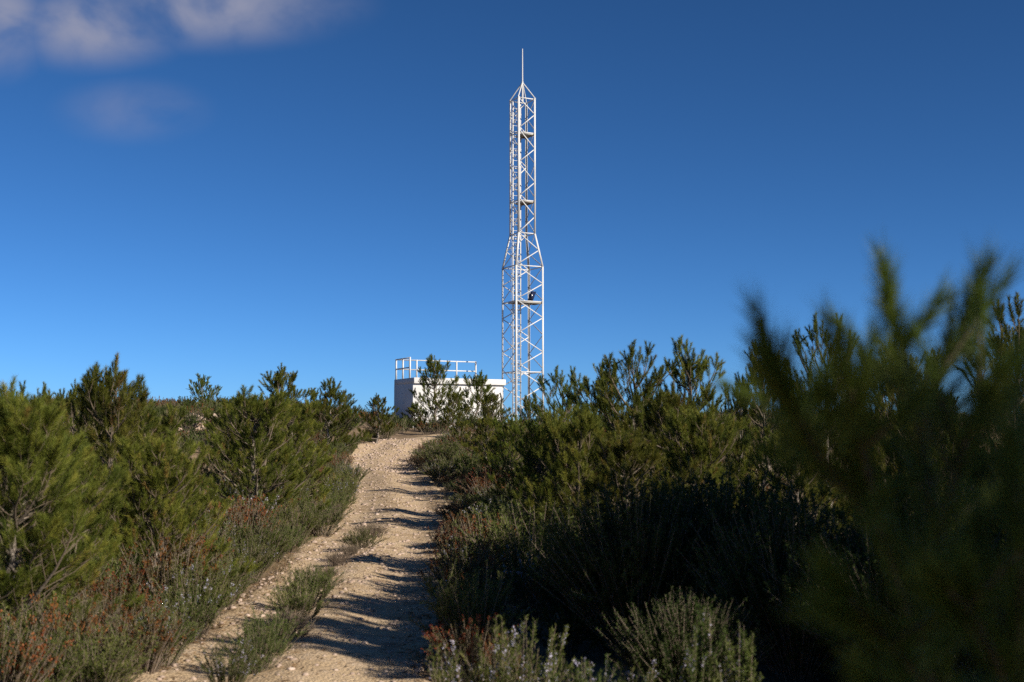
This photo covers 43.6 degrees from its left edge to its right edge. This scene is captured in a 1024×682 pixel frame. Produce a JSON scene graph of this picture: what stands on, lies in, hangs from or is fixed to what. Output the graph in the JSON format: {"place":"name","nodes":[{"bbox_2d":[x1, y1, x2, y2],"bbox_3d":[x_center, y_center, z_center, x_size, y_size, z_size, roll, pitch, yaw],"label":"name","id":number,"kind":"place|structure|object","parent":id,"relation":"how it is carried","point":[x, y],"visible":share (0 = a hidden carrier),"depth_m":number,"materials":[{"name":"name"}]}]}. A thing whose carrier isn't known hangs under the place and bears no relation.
{"place":"outdoors","nodes":[
{"label":"outdoors","id":0,"kind":"place"},
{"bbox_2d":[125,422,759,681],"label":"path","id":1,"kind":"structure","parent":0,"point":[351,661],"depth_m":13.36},
{"bbox_2d":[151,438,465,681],"bbox_3d":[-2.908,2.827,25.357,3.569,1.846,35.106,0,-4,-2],"label":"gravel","id":2,"kind":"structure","parent":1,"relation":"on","point":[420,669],"depth_m":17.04,"materials":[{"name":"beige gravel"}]},
{"bbox_2d":[1,411,999,681],"bbox_3d":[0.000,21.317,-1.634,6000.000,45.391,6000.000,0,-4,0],"label":"ground","id":3,"kind":"structure","parent":0,"point":[597,657],"depth_m":10.51,"materials":[{"name":"soil"}]},
{"bbox_2d":[0,599,34,679],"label":"rosemary bush","id":4,"kind":"object","parent":3,"relation":"on","point":[6,651],"visible":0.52,"depth_m":8.07,"materials":[{"name":"green plant"}]},
{"bbox_2d":[0,599,73,681],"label":"heath bush","id":5,"kind":"object","parent":3,"relation":"on","point":[27,658],"visible":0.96,"depth_m":7.96,"materials":[{"name":"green plant"}]},
{"bbox_2d":[1,613,89,681],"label":"rosemary bush","id":6,"kind":"object","parent":3,"relation":"on","point":[64,672],"visible":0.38,"depth_m":8.28,"materials":[{"name":"green plant"}]},
{"bbox_2d":[0,581,98,649],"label":"rosemary bush","id":7,"kind":"object","parent":3,"relation":"on","point":[27,613],"visible":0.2,"depth_m":9.38,"materials":[{"name":"green plant"}]},
{"bbox_2d":[7,592,109,681],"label":"heath bush","id":8,"kind":"object","parent":3,"relation":"on","point":[81,623],"visible":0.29,"depth_m":8.88,"materials":[{"name":"brown plant"}]},
{"bbox_2d":[5,568,125,630],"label":"heath bush","id":9,"kind":"object","parent":3,"relation":"on","point":[87,590],"visible":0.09,"depth_m":10.19,"materials":[{"name":"brown plant"}]},
{"bbox_2d":[1,539,130,606],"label":"rosemary bush","id":10,"kind":"object","parent":3,"relation":"on","point":[102,570],"visible":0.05,"depth_m":11.15,"materials":[{"name":"green plant"}]},
{"bbox_2d":[0,427,133,580],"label":"pine tree","id":11,"kind":"object","parent":3,"relation":"on","point":[114,502],"visible":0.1,"depth_m":12.11,"materials":[{"name":"green plant"}]},
{"bbox_2d":[0,373,145,649],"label":"pine tree","id":12,"kind":"object","parent":3,"relation":"on","point":[24,462],"visible":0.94,"depth_m":9.56,"materials":[{"name":"green plant"}]},
{"bbox_2d":[25,582,126,673],"bbox_3d":[-3.183,2.153,9.549,0.754,0.690,0.719,0,-4,4],"label":"dry bush","id":13,"kind":"object","parent":3,"relation":"on","point":[94,612],"visible":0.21,"depth_m":9.59,"materials":[{"name":"plant"}]},
{"bbox_2d":[54,379,104,473],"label":"pine tree","id":14,"kind":"object","parent":3,"relation":"on","point":[70,395],"visible":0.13,"depth_m":25.86,"materials":[{"name":"green plant"}]},
{"bbox_2d":[31,628,150,681],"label":"rosemary bush","id":15,"kind":"object","parent":3,"relation":"on","point":[106,671],"visible":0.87,"depth_m":8.37,"materials":[{"name":"green plant"}]},
{"bbox_2d":[31,607,158,681],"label":"rosemary bush","id":16,"kind":"object","parent":3,"relation":"on","point":[94,647],"visible":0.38,"depth_m":8.63,"materials":[{"name":"green plant"}]},
{"bbox_2d":[70,536,158,616],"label":"rosemary bush","id":17,"kind":"object","parent":3,"relation":"on","point":[135,558],"visible":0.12,"depth_m":12.22,"materials":[{"name":"green plant"}]},
{"bbox_2d":[64,558,170,653],"bbox_3d":[-3.127,2.137,10.198,0.813,0.820,0.873,1,-4,-12],"label":"heath bush","id":18,"kind":"object","parent":3,"relation":"on","point":[115,591],"visible":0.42,"depth_m":10.26,"materials":[{"name":"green plant"}]},
{"bbox_2d":[40,353,203,551],"bbox_3d":[-4.483,1.604,14.511,1.969,3.034,2.248,2,-5,-26],"label":"pine tree","id":19,"kind":"object","parent":3,"relation":"on","point":[105,390],"visible":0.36,"depth_m":14.45,"materials":[{"name":"green plant"}]},
{"bbox_2d":[91,597,193,674],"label":"heath bush","id":20,"kind":"object","parent":3,"relation":"on","point":[165,644],"visible":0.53,"depth_m":9.57,"materials":[{"name":"green plant"}]},
{"bbox_2d":[96,398,213,533],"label":"pine tree","id":21,"kind":"object","parent":3,"relation":"on","point":[169,421],"visible":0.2,"depth_m":17.42,"materials":[{"name":"green plant"}]},
{"bbox_2d":[114,596,204,668],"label":"rosemary bush","id":22,"kind":"object","parent":3,"relation":"on","point":[188,640],"visible":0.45,"depth_m":9.93,"materials":[{"name":"green plant"}]},
{"bbox_2d":[74,427,263,604],"bbox_3d":[-3.690,1.930,13.152,1.838,2.114,1.766,-2,-5,27],"label":"pine tree","id":23,"kind":"object","parent":3,"relation":"on","point":[169,512],"visible":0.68,"depth_m":12.93,"materials":[{"name":"green plant"}]},
{"bbox_2d":[112,520,225,616],"bbox_3d":[-3.377,2.238,12.442,1.063,1.012,1.004,-4,-6,41],"label":"heath bush","id":24,"kind":"object","parent":3,"relation":"on","point":[161,566],"visible":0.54,"depth_m":12.32,"materials":[{"name":"green plant"}]},
{"bbox_2d":[142,556,240,634],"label":"rosemary bush","id":25,"kind":"object","parent":3,"relation":"on","point":[178,585],"visible":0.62,"depth_m":11.69,"materials":[{"name":"green plant"}]},
{"bbox_2d":[156,584,227,640],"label":"rosemary bush","id":26,"kind":"object","parent":3,"relation":"on","point":[211,612],"visible":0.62,"depth_m":11.33,"materials":[{"name":"green plant"}]},
{"bbox_2d":[147,557,256,618],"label":"rosemary bush","id":27,"kind":"object","parent":3,"relation":"on","point":[229,580],"visible":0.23,"depth_m":12.43,"materials":[{"name":"green plant"}]},
{"bbox_2d":[184,373,222,408],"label":"pine tree","id":28,"kind":"object","parent":3,"relation":"on","point":[202,383],"visible":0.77,"depth_m":44.94,"materials":[{"name":"green plant"}]},
{"bbox_2d":[191,554,257,607],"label":"rosemary bush","id":29,"kind":"object","parent":3,"relation":"on","point":[237,569],"visible":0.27,"depth_m":13.35,"materials":[{"name":"green plant"}]},
{"bbox_2d":[201,401,251,477],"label":"pine tree","id":30,"kind":"object","parent":3,"relation":"on","point":[210,427],"visible":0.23,"depth_m":29.62,"materials":[{"name":"green plant"}]},
{"bbox_2d":[193,636,268,681],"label":"rosemary bush","id":31,"kind":"object","parent":3,"relation":"on","point":[243,670],"visible":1,"depth_m":8.82,"materials":[{"name":"green plant"}]},
{"bbox_2d":[204,493,282,552],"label":"heath bush","id":32,"kind":"object","parent":3,"relation":"on","point":[259,510],"visible":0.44,"depth_m":17.84,"materials":[{"name":"brown plant"}]},
{"bbox_2d":[214,535,282,584],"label":"rosemary bush","id":33,"kind":"object","parent":3,"relation":"on","point":[268,559],"visible":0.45,"depth_m":15.35,"materials":[{"name":"green plant"}]},
{"bbox_2d":[213,615,292,673],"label":"rosemary bush","id":34,"kind":"object","parent":3,"relation":"on","point":[259,646],"visible":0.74,"depth_m":9.53,"materials":[{"name":"green plant"}]},
{"bbox_2d":[219,514,290,569],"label":"rosemary bush","id":35,"kind":"object","parent":3,"relation":"on","point":[249,533],"visible":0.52,"depth_m":16.87,"materials":[{"name":"green plant"}]},
{"bbox_2d":[181,384,332,528],"bbox_3d":[-4.170,2.098,21.412,2.701,2.793,2.596,2,-5,-21],"label":"pine tree","id":36,"kind":"object","parent":3,"relation":"on","point":[256,435],"visible":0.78,"depth_m":21.30,"materials":[{"name":"green plant"}]},
{"bbox_2d":[226,487,289,529],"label":"rosemary bush","id":37,"kind":"object","parent":3,"relation":"on","point":[271,505],"visible":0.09,"depth_m":20.45,"materials":[{"name":"green plant"}]},
{"bbox_2d":[232,603,309,653],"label":"rosemary bush","id":38,"kind":"object","parent":3,"relation":"on","point":[282,630],"visible":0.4,"depth_m":10.39,"materials":[{"name":"green plant"}]},
{"bbox_2d":[248,604,316,638],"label":"shrub","id":39,"kind":"object","parent":3,"relation":"on","point":[301,626],"visible":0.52,"depth_m":11.13,"materials":[{"name":"green plant"}]},
{"bbox_2d":[255,363,318,444],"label":"pine tree","id":40,"kind":"object","parent":3,"relation":"on","point":[280,378],"visible":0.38,"depth_m":34.85,"materials":[{"name":"green plant"}]},
{"bbox_2d":[241,397,341,496],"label":"pine tree","id":41,"kind":"object","parent":3,"relation":"on","point":[307,414],"visible":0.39,"depth_m":26.85,"materials":[{"name":"green plant"}]},
{"bbox_2d":[271,517,314,553],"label":"rosemary bush","id":42,"kind":"object","parent":3,"relation":"on","point":[297,533],"visible":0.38,"depth_m":18.84,"materials":[{"name":"green plant"}]},
{"bbox_2d":[268,496,323,545],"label":"rosemary bush","id":43,"kind":"object","parent":3,"relation":"on","point":[309,527],"visible":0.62,"depth_m":19.71,"materials":[{"name":"green plant"}]},
{"bbox_2d":[261,581,331,621],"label":"rosemary bush","id":44,"kind":"object","parent":3,"relation":"on","point":[289,600],"visible":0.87,"depth_m":12.09,"materials":[{"name":"green plant"}]},
{"bbox_2d":[136,446,478,681],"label":"dry grass","id":45,"kind":"structure","parent":3,"relation":"on","point":[438,483],"depth_m":15.48,"materials":[{"name":"plant"}]},
{"bbox_2d":[281,562,344,606],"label":"rosemary bush","id":46,"kind":"object","parent":3,"relation":"on","point":[326,584],"visible":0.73,"depth_m":13.17,"materials":[{"name":"green plant"}]},
{"bbox_2d":[299,504,349,536],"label":"rosemary bush","id":47,"kind":"object","parent":3,"relation":"on","point":[334,520],"visible":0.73,"depth_m":21.07,"materials":[{"name":"green plant"}]},
{"bbox_2d":[305,376,372,450],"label":"pine tree","id":48,"kind":"object","parent":3,"relation":"on","point":[326,406],"visible":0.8,"depth_m":36.87,"materials":[{"name":"green plant"}]},
{"bbox_2d":[339,525,389,547],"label":"rosemary bush","id":49,"kind":"object","parent":3,"relation":"on","point":[360,539],"visible":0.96,"depth_m":19.00,"materials":[{"name":"green plant"}]},
{"bbox_2d":[357,392,398,442],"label":"pine tree","id":50,"kind":"object","parent":3,"relation":"on","point":[377,401],"visible":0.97,"depth_m":40.82,"materials":[{"name":"green plant"}]},
{"bbox_2d":[408,353,466,426],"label":"pine tree","id":51,"kind":"object","parent":3,"relation":"on","point":[432,370],"visible":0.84,"depth_m":50.43,"materials":[{"name":"green plant"}]},
{"bbox_2d":[416,460,459,482],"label":"rosemary bush","id":52,"kind":"object","parent":3,"relation":"on","point":[430,473],"visible":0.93,"depth_m":31.41,"materials":[{"name":"green plant"}]},
{"bbox_2d":[411,434,470,462],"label":"rosemary bush","id":53,"kind":"object","parent":3,"relation":"on","point":[448,452],"visible":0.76,"depth_m":34.82,"materials":[{"name":"green plant"}]},
{"bbox_2d":[394,357,505,428],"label":"equipment building","id":54,"kind":"structure","parent":3,"relation":"on","point":[404,398],"depth_m":58.13,"materials":[{"name":"white paint"}]},
{"bbox_2d":[428,518,472,555],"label":"heath bush","id":55,"kind":"object","parent":3,"relation":"on","point":[444,536],"visible":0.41,"depth_m":17.51,"materials":[{"name":"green plant"}]},
{"bbox_2d":[435,389,470,430],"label":"pine tree","id":56,"kind":"object","parent":3,"relation":"on","point":[447,409],"visible":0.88,"depth_m":45.87,"materials":[{"name":"green plant"}]},
{"bbox_2d":[417,537,505,600],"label":"heath bush","id":57,"kind":"object","parent":3,"relation":"on","point":[447,566],"visible":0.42,"depth_m":12.42,"materials":[{"name":"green plant"}]},
{"bbox_2d":[418,560,516,606],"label":"rosemary bush","id":58,"kind":"object","parent":3,"relation":"on","point":[457,575],"visible":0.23,"depth_m":12.25,"materials":[{"name":"green plant"}]},
{"bbox_2d":[433,536,505,576],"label":"shrub","id":59,"kind":"object","parent":3,"relation":"on","point":[462,555],"visible":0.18,"depth_m":14.07,"materials":[{"name":"green plant"}]},
{"bbox_2d":[420,613,520,681],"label":"heath bush","id":60,"kind":"object","parent":3,"relation":"on","point":[469,640],"visible":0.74,"depth_m":9.43,"materials":[{"name":"green plant"}]},
{"bbox_2d":[408,553,536,659],"bbox_3d":[-0.335,2.145,10.273,0.939,0.857,0.957,3,-5,-34],"label":"rosemary bush","id":61,"kind":"object","parent":3,"relation":"on","point":[484,606],"visible":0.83,"depth_m":10.16,"materials":[{"name":"green plant"}]},
{"bbox_2d":[450,369,497,431],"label":"pine tree","id":62,"kind":"object","parent":3,"relation":"on","point":[479,381],"visible":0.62,"depth_m":47.98,"materials":[{"name":"green plant"}]},
{"bbox_2d":[454,413,503,476],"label":"pine tree","id":63,"kind":"object","parent":3,"relation":"on","point":[486,421],"visible":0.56,"depth_m":32.79,"materials":[{"name":"green plant"}]},
{"bbox_2d":[425,636,535,681],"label":"rosemary bush","id":64,"kind":"object","parent":3,"relation":"on","point":[441,677],"visible":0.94,"depth_m":6.92,"materials":[{"name":"green plant"}]},
{"bbox_2d":[452,463,517,495],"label":"heath bush","id":65,"kind":"object","parent":3,"relation":"on","point":[482,475],"visible":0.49,"depth_m":27.39,"materials":[{"name":"green plant"}]},
{"bbox_2d":[435,508,535,566],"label":"heath bush","id":66,"kind":"object","parent":3,"relation":"on","point":[469,529],"visible":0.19,"depth_m":14.46,"materials":[{"name":"brown plant"}]},
{"bbox_2d":[473,390,517,439],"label":"pine tree","id":67,"kind":"object","parent":3,"relation":"on","point":[490,397],"visible":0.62,"depth_m":42.86,"materials":[{"name":"green plant"}]},
{"bbox_2d":[0,392,1009,681],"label":"undergrowth","id":68,"kind":"object","parent":3,"relation":"on","point":[572,622],"visible":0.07,"depth_m":31.38,"materials":[{"name":"green plant"}]},
{"bbox_2d":[470,497,540,531],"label":"rosemary bush","id":69,"kind":"object","parent":3,"relation":"on","point":[493,516],"visible":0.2,"depth_m":18.56,"materials":[{"name":"green plant"}]},
{"bbox_2d":[476,415,544,484],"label":"pine tree","id":70,"kind":"object","parent":3,"relation":"on","point":[506,449],"visible":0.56,"depth_m":29.74,"materials":[{"name":"green plant"}]},
{"bbox_2d":[450,497,574,603],"bbox_3d":[0.152,2.210,13.596,1.442,1.144,1.557,-1,-5,18],"label":"rosemary bush","id":71,"kind":"object","parent":3,"relation":"on","point":[508,535],"visible":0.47,"depth_m":13.44,"materials":[{"name":"green plant"}]},
{"bbox_2d":[431,613,594,681],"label":"rosemary bush","id":72,"kind":"object","parent":3,"relation":"on","point":[528,669],"visible":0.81,"depth_m":7.06,"materials":[{"name":"green plant"}]},
{"bbox_2d":[468,420,575,511],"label":"pine tree","id":73,"kind":"object","parent":3,"relation":"on","point":[539,436],"visible":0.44,"depth_m":21.77,"materials":[{"name":"green plant"}]},
{"bbox_2d":[502,49,543,420],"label":"lattice tower","id":74,"kind":"structure","parent":3,"relation":"on","point":[520,136],"depth_m":60.46,"materials":[{"name":"white metal"}]},
{"bbox_2d":[485,534,560,621],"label":"rosemary bush","id":75,"kind":"object","parent":3,"relation":"on","point":[517,586],"visible":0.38,"depth_m":12.24,"materials":[{"name":"green plant"}]},
{"bbox_2d":[513,396,542,454],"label":"pine tree","id":76,"kind":"object","parent":3,"relation":"on","point":[527,408],"visible":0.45,"depth_m":36.93,"materials":[{"name":"green plant"}]},
{"bbox_2d":[511,365,589,482],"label":"pine tree","id":77,"kind":"object","parent":3,"relation":"on","point":[567,414],"visible":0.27,"depth_m":27.01,"materials":[{"name":"green plant"}]},
{"bbox_2d":[514,512,623,638],"bbox_3d":[0.672,2.052,11.313,1.306,1.203,1.203,3,-5,-32],"label":"shrub","id":78,"kind":"object","parent":3,"relation":"on","point":[542,579],"visible":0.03,"depth_m":11.24,"materials":[{"name":"green plant"}]},
{"bbox_2d":[512,403,651,545],"bbox_3d":[0.697,1.950,15.876,1.965,2.394,1.889,2,-5,-29],"label":"pine tree","id":79,"kind":"object","parent":3,"relation":"on","point":[583,429],"visible":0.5,"depth_m":15.67,"materials":[{"name":"green plant"}]},
{"bbox_2d":[533,652,650,681],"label":"rosemary bush","id":80,"kind":"object","parent":3,"relation":"on","point":[583,678],"visible":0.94,"depth_m":6.79,"materials":[{"name":"green plant"}]},
{"bbox_2d":[555,359,648,503],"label":"pine tree","id":81,"kind":"object","parent":3,"relation":"on","point":[592,407],"visible":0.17,"depth_m":22.84,"materials":[{"name":"green plant"}]},
{"bbox_2d":[535,421,699,535],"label":"pine tree","id":82,"kind":"object","parent":3,"relation":"on","point":[628,450],"visible":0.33,"depth_m":14.14,"materials":[{"name":"green plant"}]},
{"bbox_2d":[524,463,746,661],"bbox_3d":[0.986,1.737,10.037,1.799,1.565,1.684,0,-4,-4],"label":"bush","id":83,"kind":"object","parent":3,"relation":"on","point":[626,565],"visible":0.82,"depth_m":9.78,"materials":[{"name":"green plant"}]},
{"bbox_2d":[575,338,704,518],"bbox_3d":[1.945,1.685,20.455,2.150,3.479,2.527,3,-5,-30],"label":"pine tree","id":84,"kind":"object","parent":3,"relation":"on","point":[637,403],"visible":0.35,"depth_m":20.48,"materials":[{"name":"green plant"}]},
{"bbox_2d":[613,655,687,681],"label":"rosemary bush","id":85,"kind":"object","parent":3,"relation":"on","point":[653,677],"visible":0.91,"depth_m":6.86,"materials":[{"name":"green plant"}]},
{"bbox_2d":[617,378,740,511],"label":"pine tree","id":86,"kind":"object","parent":3,"relation":"on","point":[654,413],"visible":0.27,"depth_m":17.50,"materials":[{"name":"green plant"}]},
{"bbox_2d":[596,577,776,681],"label":"bush","id":87,"kind":"object","parent":3,"relation":"on","point":[646,648],"visible":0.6,"depth_m":8.14,"materials":[{"name":"green plant"}]},
{"bbox_2d":[662,603,727,681],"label":"rosemary bush","id":88,"kind":"object","parent":3,"relation":"on","point":[708,656],"visible":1,"depth_m":6.48,"materials":[{"name":"green plant"}]},
{"bbox_2d":[644,400,765,522],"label":"pine tree","id":89,"kind":"object","parent":3,"relation":"on","point":[698,427],"visible":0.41,"depth_m":15.24,"materials":[{"name":"green plant"}]},
{"bbox_2d":[655,335,764,492],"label":"pine tree","id":90,"kind":"object","parent":3,"relation":"on","point":[688,366],"visible":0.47,"depth_m":21.88,"materials":[{"name":"green plant"}]},
{"bbox_2d":[614,453,824,644],"bbox_3d":[1.685,1.757,10.590,1.904,1.695,2.069,-1,-5,16],"label":"bush","id":91,"kind":"object","parent":3,"relation":"on","point":[720,507],"visible":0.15,"depth_m":10.24,"materials":[{"name":"green plant"}]},
{"bbox_2d":[713,374,760,487],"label":"pine tree","id":92,"kind":"object","parent":3,"relation":"on","point":[729,404],"visible":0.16,"depth_m":27.91,"materials":[{"name":"green plant"}]},
{"bbox_2d":[711,621,764,681],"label":"rosemary bush","id":93,"kind":"object","parent":3,"relation":"on","point":[748,664],"visible":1,"depth_m":6.48,"materials":[{"name":"green plant"}]},
{"bbox_2d":[718,343,817,509],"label":"pine tree","id":94,"kind":"object","parent":3,"relation":"on","point":[748,430],"visible":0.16,"depth_m":21.94,"materials":[{"name":"green plant"}]},
{"bbox_2d":[727,433,852,544],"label":"pine tree","id":95,"kind":"object","parent":3,"relation":"on","point":[796,488],"visible":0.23,"depth_m":13.90,"materials":[{"name":"green plant"}]},
{"bbox_2d":[675,486,912,681],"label":"bush","id":96,"kind":"object","parent":3,"relation":"on","point":[746,573],"visible":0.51,"depth_m":8.93,"materials":[{"name":"green plant"}]},
{"bbox_2d":[763,311,875,525],"bbox_3d":[4.842,1.455,20.021,1.967,3.881,2.311,0,-4,6],"label":"pine tree","id":97,"kind":"object","parent":3,"relation":"on","point":[812,335],"visible":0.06,"depth_m":20.08,"materials":[{"name":"green plant"}]},
{"bbox_2d":[695,223,1023,681],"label":"pine sapling","id":98,"kind":"object","parent":3,"relation":"on","point":[947,601],"visible":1,"depth_m":1.71,"materials":[{"name":"green plant"}]},
{"bbox_2d":[760,505,1013,681],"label":"mastic bush","id":99,"kind":"object","parent":3,"relation":"on","point":[860,562],"visible":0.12,"depth_m":8.26,"materials":[{"name":"green plant"}]},
{"bbox_2d":[825,344,967,513],"bbox_3d":[5.024,1.588,16.843,2.275,3.307,2.367,-2,-5,25],"label":"pine tree","id":100,"kind":"object","parent":3,"relation":"on","point":[890,398],"visible":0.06,"depth_m":16.70,"materials":[{"name":"green plant"}]},
{"bbox_2d":[874,381,993,541],"bbox_3d":[4.860,1.716,14.503,2.129,2.617,1.865,-2,-5,26],"label":"pine tree","id":101,"kind":"object","parent":3,"relation":"on","point":[902,468],"visible":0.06,"depth_m":14.42,"materials":[{"name":"green plant"}]},
{"bbox_2d":[941,291,1023,536],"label":"pine tree","id":102,"kind":"object","parent":3,"relation":"on","point":[1011,318],"visible":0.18,"depth_m":13.87,"materials":[{"name":"green plant"}]},
{"bbox_2d":[0,0,1023,421],"label":"sky","id":103,"kind":"structure","parent":0,"point":[230,192],"materials":[{"name":"blue"}]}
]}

